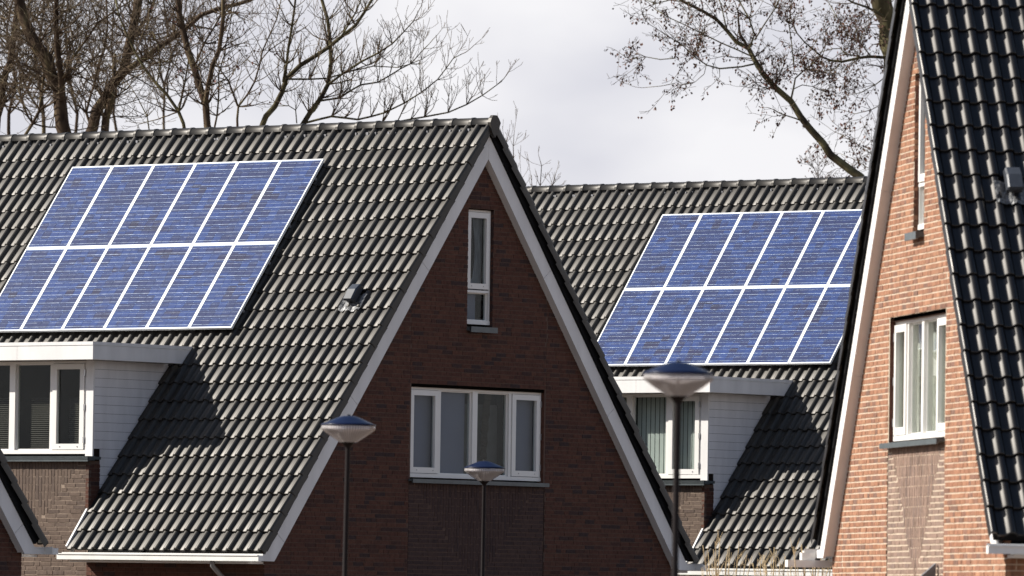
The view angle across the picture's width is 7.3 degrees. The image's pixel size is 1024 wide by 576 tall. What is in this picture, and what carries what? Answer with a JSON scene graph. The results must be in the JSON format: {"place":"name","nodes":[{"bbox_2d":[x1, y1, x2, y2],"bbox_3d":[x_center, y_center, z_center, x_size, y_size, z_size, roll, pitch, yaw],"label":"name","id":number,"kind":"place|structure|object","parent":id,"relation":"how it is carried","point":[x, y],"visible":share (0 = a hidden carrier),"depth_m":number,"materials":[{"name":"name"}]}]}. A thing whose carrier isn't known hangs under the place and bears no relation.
{"place":"outdoors","nodes":[
{"label":"outdoors","id":0,"kind":"place"},
{"bbox_2d":[0,449,58,575],"bbox_3d":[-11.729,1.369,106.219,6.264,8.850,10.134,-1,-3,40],"label":"brick house","id":1,"kind":"structure","parent":0,"point":[21,533],"depth_m":107.65,"materials":[{"name":"brick"}]},
{"bbox_2d":[0,115,706,575],"bbox_3d":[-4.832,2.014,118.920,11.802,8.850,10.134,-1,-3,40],"label":"brick house","id":2,"kind":"structure","parent":0,"point":[414,299],"depth_m":114.98,"materials":[{"name":"brick"}]},
{"bbox_2d":[0,248,66,332],"bbox_3d":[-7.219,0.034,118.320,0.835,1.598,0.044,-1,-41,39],"label":"solar panel","id":3,"kind":"object","parent":2,"relation":"attached to","point":[27,281],"visible":1,"depth_m":118.34,"materials":[{"name":"glass"}]},
{"bbox_2d":[0,361,86,454],"bbox_3d":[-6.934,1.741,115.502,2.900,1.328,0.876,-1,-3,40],"label":"window","id":4,"kind":"structure","parent":2,"relation":"in","point":[43,403],"depth_m":115.55,"materials":[{"name":"paint"}]},
{"bbox_2d":[20,247,107,331],"bbox_3d":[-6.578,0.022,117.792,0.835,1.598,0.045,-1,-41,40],"label":"solar panel","id":5,"kind":"object","parent":2,"relation":"attached to","point":[63,290],"visible":1,"depth_m":117.78,"materials":[{"name":"glass"}]},
{"bbox_2d":[26,166,112,248],"bbox_3d":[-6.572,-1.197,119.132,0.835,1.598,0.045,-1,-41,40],"label":"solar panel","id":6,"kind":"object","parent":2,"relation":"attached to","point":[68,209],"visible":1,"depth_m":119.12,"materials":[{"name":"glass"}]},
{"bbox_2d":[62,246,149,331],"bbox_3d":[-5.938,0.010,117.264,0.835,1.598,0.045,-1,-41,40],"label":"solar panel","id":7,"kind":"object","parent":2,"relation":"attached to","point":[105,289],"visible":1,"depth_m":117.25,"materials":[{"name":"glass"}]},
{"bbox_2d":[68,164,153,247],"bbox_3d":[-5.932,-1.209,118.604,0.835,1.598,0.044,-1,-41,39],"label":"solar panel","id":8,"kind":"object","parent":2,"relation":"attached to","point":[111,205],"visible":1,"depth_m":118.60,"materials":[{"name":"glass"}]},
{"bbox_2d":[104,245,191,330],"bbox_3d":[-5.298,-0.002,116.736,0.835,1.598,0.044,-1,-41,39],"label":"solar panel","id":9,"kind":"object","parent":2,"relation":"attached to","point":[147,288],"visible":1,"depth_m":116.72,"materials":[{"name":"glass"}]},
{"bbox_2d":[109,163,195,246],"bbox_3d":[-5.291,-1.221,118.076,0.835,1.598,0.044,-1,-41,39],"label":"solar panel","id":10,"kind":"object","parent":2,"relation":"attached to","point":[151,206],"visible":1,"depth_m":118.07,"materials":[{"name":"glass"}]},
{"bbox_2d":[146,244,234,330],"bbox_3d":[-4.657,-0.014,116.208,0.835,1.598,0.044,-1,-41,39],"label":"solar panel","id":11,"kind":"object","parent":2,"relation":"attached to","point":[185,295],"visible":1,"depth_m":116.20,"materials":[{"name":"glass"}]},
{"bbox_2d":[151,162,237,245],"bbox_3d":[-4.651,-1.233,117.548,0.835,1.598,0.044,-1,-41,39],"label":"solar panel","id":12,"kind":"object","parent":2,"relation":"attached to","point":[194,204],"visible":1,"depth_m":117.54,"materials":[{"name":"glass"}]},
{"bbox_2d":[189,243,278,329],"bbox_3d":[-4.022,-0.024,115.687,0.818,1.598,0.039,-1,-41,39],"label":"solar panel","id":13,"kind":"object","parent":2,"relation":"attached to","point":[231,290],"visible":1,"depth_m":115.66,"materials":[{"name":"blue glass"}]},
{"bbox_2d":[193,160,280,244],"bbox_3d":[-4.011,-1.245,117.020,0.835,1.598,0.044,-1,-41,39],"label":"solar panel","id":14,"kind":"object","parent":2,"relation":"attached to","point":[236,202],"visible":1,"depth_m":117.01,"materials":[{"name":"glass"}]},
{"bbox_2d":[236,159,324,243],"bbox_3d":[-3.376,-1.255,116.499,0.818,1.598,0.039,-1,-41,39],"label":"solar panel","id":15,"kind":"object","parent":2,"relation":"attached to","point":[280,201],"visible":1,"depth_m":116.48,"materials":[{"name":"blue glass"}]},
{"bbox_2d":[410,387,541,480],"bbox_3d":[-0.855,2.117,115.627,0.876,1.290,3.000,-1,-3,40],"label":"window","id":16,"kind":"structure","parent":2,"relation":"in","point":[452,430],"depth_m":115.41,"materials":[{"name":"paint"}]},
{"bbox_2d":[467,209,490,324],"bbox_3d":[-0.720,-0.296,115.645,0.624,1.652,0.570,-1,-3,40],"label":"window","id":17,"kind":"structure","parent":2,"relation":"in","point":[479,224],"depth_m":115.64,"materials":[{"name":"paint"}]},
{"bbox_2d":[0,0,894,185],"label":"sky","id":18,"kind":"structure","parent":0,"point":[567,103],"materials":[{"name":"white"}]},
{"bbox_2d":[526,176,867,575],"bbox_3d":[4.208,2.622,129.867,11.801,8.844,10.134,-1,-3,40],"label":"brick house","id":19,"kind":"structure","parent":0,"point":[752,444],"depth_m":125.88,"materials":[{"name":"brick"}]},
{"bbox_2d":[597,289,662,366],"bbox_3d":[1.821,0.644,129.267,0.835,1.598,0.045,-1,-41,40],"label":"solar panel","id":20,"kind":"object","parent":19,"relation":"attached to","point":[625,324],"visible":0.89,"depth_m":129.29,"materials":[{"name":"glass"}]},
{"bbox_2d":[622,393,700,478],"bbox_3d":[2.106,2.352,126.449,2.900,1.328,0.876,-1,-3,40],"label":"window","id":21,"kind":"structure","parent":19,"relation":"in","point":[653,414],"depth_m":125.68,"materials":[{"name":"paint"}]},
{"bbox_2d":[624,213,701,289],"bbox_3d":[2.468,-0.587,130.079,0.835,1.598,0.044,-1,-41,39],"label":"solar panel","id":22,"kind":"object","parent":19,"relation":"attached to","point":[663,251],"visible":1,"depth_m":130.07,"materials":[{"name":"glass"}]},
{"bbox_2d":[625,288,703,366],"bbox_3d":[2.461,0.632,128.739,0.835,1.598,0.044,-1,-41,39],"label":"solar panel","id":23,"kind":"object","parent":19,"relation":"attached to","point":[664,326],"visible":0.98,"depth_m":128.73,"materials":[{"name":"glass"}]},
{"bbox_2d":[664,212,741,288],"bbox_3d":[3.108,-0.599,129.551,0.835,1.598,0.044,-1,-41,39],"label":"solar panel","id":24,"kind":"object","parent":19,"relation":"attached to","point":[702,251],"visible":1,"depth_m":129.54,"materials":[{"name":"glass"}]},
{"bbox_2d":[666,288,743,365],"bbox_3d":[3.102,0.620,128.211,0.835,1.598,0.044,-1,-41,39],"label":"solar panel","id":25,"kind":"object","parent":19,"relation":"attached to","point":[704,327],"visible":0.98,"depth_m":128.21,"materials":[{"name":"glass"}]},
{"bbox_2d":[704,211,782,287],"bbox_3d":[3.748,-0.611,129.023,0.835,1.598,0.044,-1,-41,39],"label":"solar panel","id":26,"kind":"object","parent":19,"relation":"attached to","point":[748,240],"visible":1,"depth_m":129.02,"materials":[{"name":"glass"}]},
{"bbox_2d":[706,287,784,365],"bbox_3d":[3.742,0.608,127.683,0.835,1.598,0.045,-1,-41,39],"label":"solar panel","id":27,"kind":"object","parent":19,"relation":"attached to","point":[743,329],"visible":1,"depth_m":127.67,"materials":[{"name":"glass"}]},
{"bbox_2d":[745,210,823,287],"bbox_3d":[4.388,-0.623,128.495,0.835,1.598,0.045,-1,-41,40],"label":"solar panel","id":28,"kind":"object","parent":19,"relation":"attached to","point":[783,251],"visible":1,"depth_m":128.49,"materials":[{"name":"glass"}]},
{"bbox_2d":[747,286,826,364],"bbox_3d":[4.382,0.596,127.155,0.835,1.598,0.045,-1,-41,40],"label":"solar panel","id":29,"kind":"object","parent":19,"relation":"attached to","point":[786,325],"visible":1,"depth_m":127.15,"materials":[{"name":"glass"}]},
{"bbox_2d":[789,286,849,364],"bbox_3d":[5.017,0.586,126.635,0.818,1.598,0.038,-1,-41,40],"label":"solar panel","id":30,"kind":"object","parent":19,"relation":"attached to","point":[819,343],"visible":0.88,"depth_m":126.59,"materials":[{"name":"blue glass"}]},
{"bbox_2d":[786,209,861,286],"bbox_3d":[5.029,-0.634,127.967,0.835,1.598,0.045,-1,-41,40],"label":"solar panel","id":31,"kind":"object","parent":19,"relation":"attached to","point":[825,248],"visible":0.97,"depth_m":127.96,"materials":[{"name":"glass"}]},
{"bbox_2d":[827,219,860,285],"bbox_3d":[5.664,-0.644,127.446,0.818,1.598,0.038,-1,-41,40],"label":"solar panel","id":32,"kind":"object","parent":19,"relation":"attached to","point":[842,274],"visible":0.26,"depth_m":127.41,"materials":[{"name":"blue glass"}]},
{"label":"ground","id":33,"kind":"structure","parent":0,"visible":0},
{"bbox_2d":[0,0,70,134],"bbox_3d":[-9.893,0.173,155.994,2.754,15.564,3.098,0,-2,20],"label":"bare tree","id":34,"kind":"object","parent":33,"relation":"on","point":[8,119],"visible":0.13,"depth_m":156.26,"materials":[{"name":"brown plant"}]},
{"bbox_2d":[0,0,110,132],"bbox_3d":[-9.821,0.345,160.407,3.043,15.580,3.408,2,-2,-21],"label":"bare tree","id":35,"kind":"object","parent":33,"relation":"on","point":[43,118],"visible":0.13,"depth_m":160.32,"materials":[{"name":"brown plant"}]},
{"bbox_2d":[3,0,140,132],"bbox_3d":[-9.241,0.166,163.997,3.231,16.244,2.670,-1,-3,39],"label":"bare tree","id":36,"kind":"object","parent":33,"relation":"on","point":[76,110],"visible":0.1,"depth_m":164.25,"materials":[{"name":"brown plant"}]},
{"bbox_2d":[0,0,151,134],"bbox_3d":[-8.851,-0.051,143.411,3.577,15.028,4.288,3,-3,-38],"label":"bare tree","id":37,"kind":"object","parent":33,"relation":"on","point":[3,94],"visible":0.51,"depth_m":143.20,"materials":[{"name":"brown plant"}]},
{"bbox_2d":[0,0,200,133],"bbox_3d":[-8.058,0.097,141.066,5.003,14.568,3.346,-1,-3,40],"label":"bare tree","id":38,"kind":"object","parent":33,"relation":"on","point":[55,82],"visible":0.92,"depth_m":141.16,"materials":[{"name":"brown plant"}]},
{"bbox_2d":[66,0,185,130],"bbox_3d":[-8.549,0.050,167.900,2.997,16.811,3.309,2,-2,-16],"label":"bare tree","id":39,"kind":"object","parent":33,"relation":"on","point":[115,125],"visible":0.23,"depth_m":168.23,"materials":[{"name":"brown plant"}]},
{"bbox_2d":[83,0,219,129],"bbox_3d":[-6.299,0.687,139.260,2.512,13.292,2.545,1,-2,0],"label":"bare tree","id":40,"kind":"object","parent":33,"relation":"on","point":[179,108],"visible":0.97,"depth_m":139.38,"materials":[{"name":"brown plant"}]},
{"bbox_2d":[99,0,224,128],"bbox_3d":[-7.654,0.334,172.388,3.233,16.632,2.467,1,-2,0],"label":"bare tree","id":41,"kind":"object","parent":33,"relation":"on","point":[163,95],"visible":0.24,"depth_m":172.52,"materials":[{"name":"brown plant"}]},
{"bbox_2d":[56,0,292,131],"bbox_3d":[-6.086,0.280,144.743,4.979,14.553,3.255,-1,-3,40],"label":"bare tree","id":42,"kind":"object","parent":33,"relation":"on","point":[97,105],"visible":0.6,"depth_m":145.25,"materials":[{"name":"brown plant"}]},
{"bbox_2d":[144,0,272,127],"bbox_3d":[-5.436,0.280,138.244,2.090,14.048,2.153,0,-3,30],"label":"bare tree","id":43,"kind":"object","parent":33,"relation":"on","point":[199,82],"visible":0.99,"depth_m":138.30,"materials":[{"name":"brown plant"}]},
{"bbox_2d":[192,0,321,125],"bbox_3d":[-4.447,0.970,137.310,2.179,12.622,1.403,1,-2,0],"label":"bare tree","id":44,"kind":"object","parent":33,"relation":"on","point":[254,80],"visible":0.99,"depth_m":137.37,"materials":[{"name":"brown plant"}]},
{"bbox_2d":[321,414,375,575],"bbox_3d":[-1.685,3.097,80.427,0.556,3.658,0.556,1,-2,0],"label":"street lamp","id":45,"kind":"object","parent":33,"relation":"on","point":[346,436],"visible":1,"depth_m":80.42,"materials":[{"name":"metal"}]},
{"bbox_2d":[252,0,522,124],"bbox_3d":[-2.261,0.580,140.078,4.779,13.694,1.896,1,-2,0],"label":"bare tree","id":46,"kind":"object","parent":33,"relation":"on","point":[329,44],"visible":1,"depth_m":140.26,"materials":[{"name":"brown plant"}]},
{"bbox_2d":[464,460,504,575],"bbox_3d":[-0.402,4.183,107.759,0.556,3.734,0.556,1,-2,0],"label":"street lamp","id":47,"kind":"object","parent":33,"relation":"on","point":[484,472],"visible":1,"depth_m":107.75,"materials":[{"name":"metal"}]},
{"bbox_2d":[497,101,565,185],"bbox_3d":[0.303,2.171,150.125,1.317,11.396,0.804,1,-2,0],"label":"bare tree","id":48,"kind":"object","parent":33,"relation":"on","point":[554,181],"visible":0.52,"depth_m":150.22,"materials":[{"name":"brown plant"}]},
{"bbox_2d":[643,360,713,575],"bbox_3d":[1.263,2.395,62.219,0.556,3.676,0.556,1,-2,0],"label":"street lamp","id":49,"kind":"object","parent":33,"relation":"on","point":[677,392],"visible":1,"depth_m":62.21,"materials":[{"name":"metal"}]},
{"bbox_2d":[701,530,751,575],"bbox_3d":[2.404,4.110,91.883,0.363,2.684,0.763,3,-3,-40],"label":"grass","id":50,"kind":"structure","parent":33,"relation":"on","point":[718,573],"depth_m":91.91,"materials":[{"name":"beige plant"}]},
{"bbox_2d":[604,0,864,176],"bbox_3d":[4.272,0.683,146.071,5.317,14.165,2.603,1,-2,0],"label":"bare tree","id":51,"kind":"object","parent":33,"relation":"on","point":[831,155],"visible":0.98,"depth_m":146.38,"materials":[{"name":"brown plant"}]},
{"bbox_2d":[751,547,791,575],"bbox_3d":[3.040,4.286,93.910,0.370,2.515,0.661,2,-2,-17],"label":"grass","id":52,"kind":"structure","parent":33,"relation":"on","point":[764,563],"depth_m":94.03,"materials":[{"name":"beige plant"}]},
{"bbox_2d":[787,538,830,575],"bbox_3d":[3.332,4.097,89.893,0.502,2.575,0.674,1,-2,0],"label":"grass","id":53,"kind":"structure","parent":33,"relation":"on","point":[812,574],"depth_m":89.91,"materials":[{"name":"beige plant"}]},
{"bbox_2d":[796,141,833,177],"bbox_3d":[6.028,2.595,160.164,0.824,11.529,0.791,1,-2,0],"label":"bare tree","id":54,"kind":"object","parent":33,"relation":"on","point":[825,162],"visible":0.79,"depth_m":160.26,"materials":[{"name":"brown plant"}]},
{"bbox_2d":[765,0,893,177],"bbox_3d":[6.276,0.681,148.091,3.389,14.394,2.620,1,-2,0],"label":"bare tree","id":55,"kind":"object","parent":33,"relation":"on","point":[882,11],"visible":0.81,"depth_m":148.28,"materials":[{"name":"brown plant"}]},
{"bbox_2d":[785,0,1023,575],"bbox_3d":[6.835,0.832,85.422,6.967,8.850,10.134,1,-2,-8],"label":"brick house","id":56,"kind":"structure","parent":33,"relation":"on","point":[922,473],"depth_m":84.40,"materials":[{"name":"brick"}]},
{"bbox_2d":[892,314,945,441],"bbox_3d":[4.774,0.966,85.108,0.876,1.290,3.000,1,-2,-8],"label":"window","id":57,"kind":"structure","parent":56,"relation":"in","point":[919,343],"depth_m":85.77,"materials":[{"name":"paint"}]},
{"bbox_2d":[918,79,925,229],"bbox_3d":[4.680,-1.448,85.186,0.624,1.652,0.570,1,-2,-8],"label":"window","id":58,"kind":"structure","parent":56,"relation":"in","point":[921,159],"depth_m":85.33,"materials":[{"name":"paint"}]}
]}

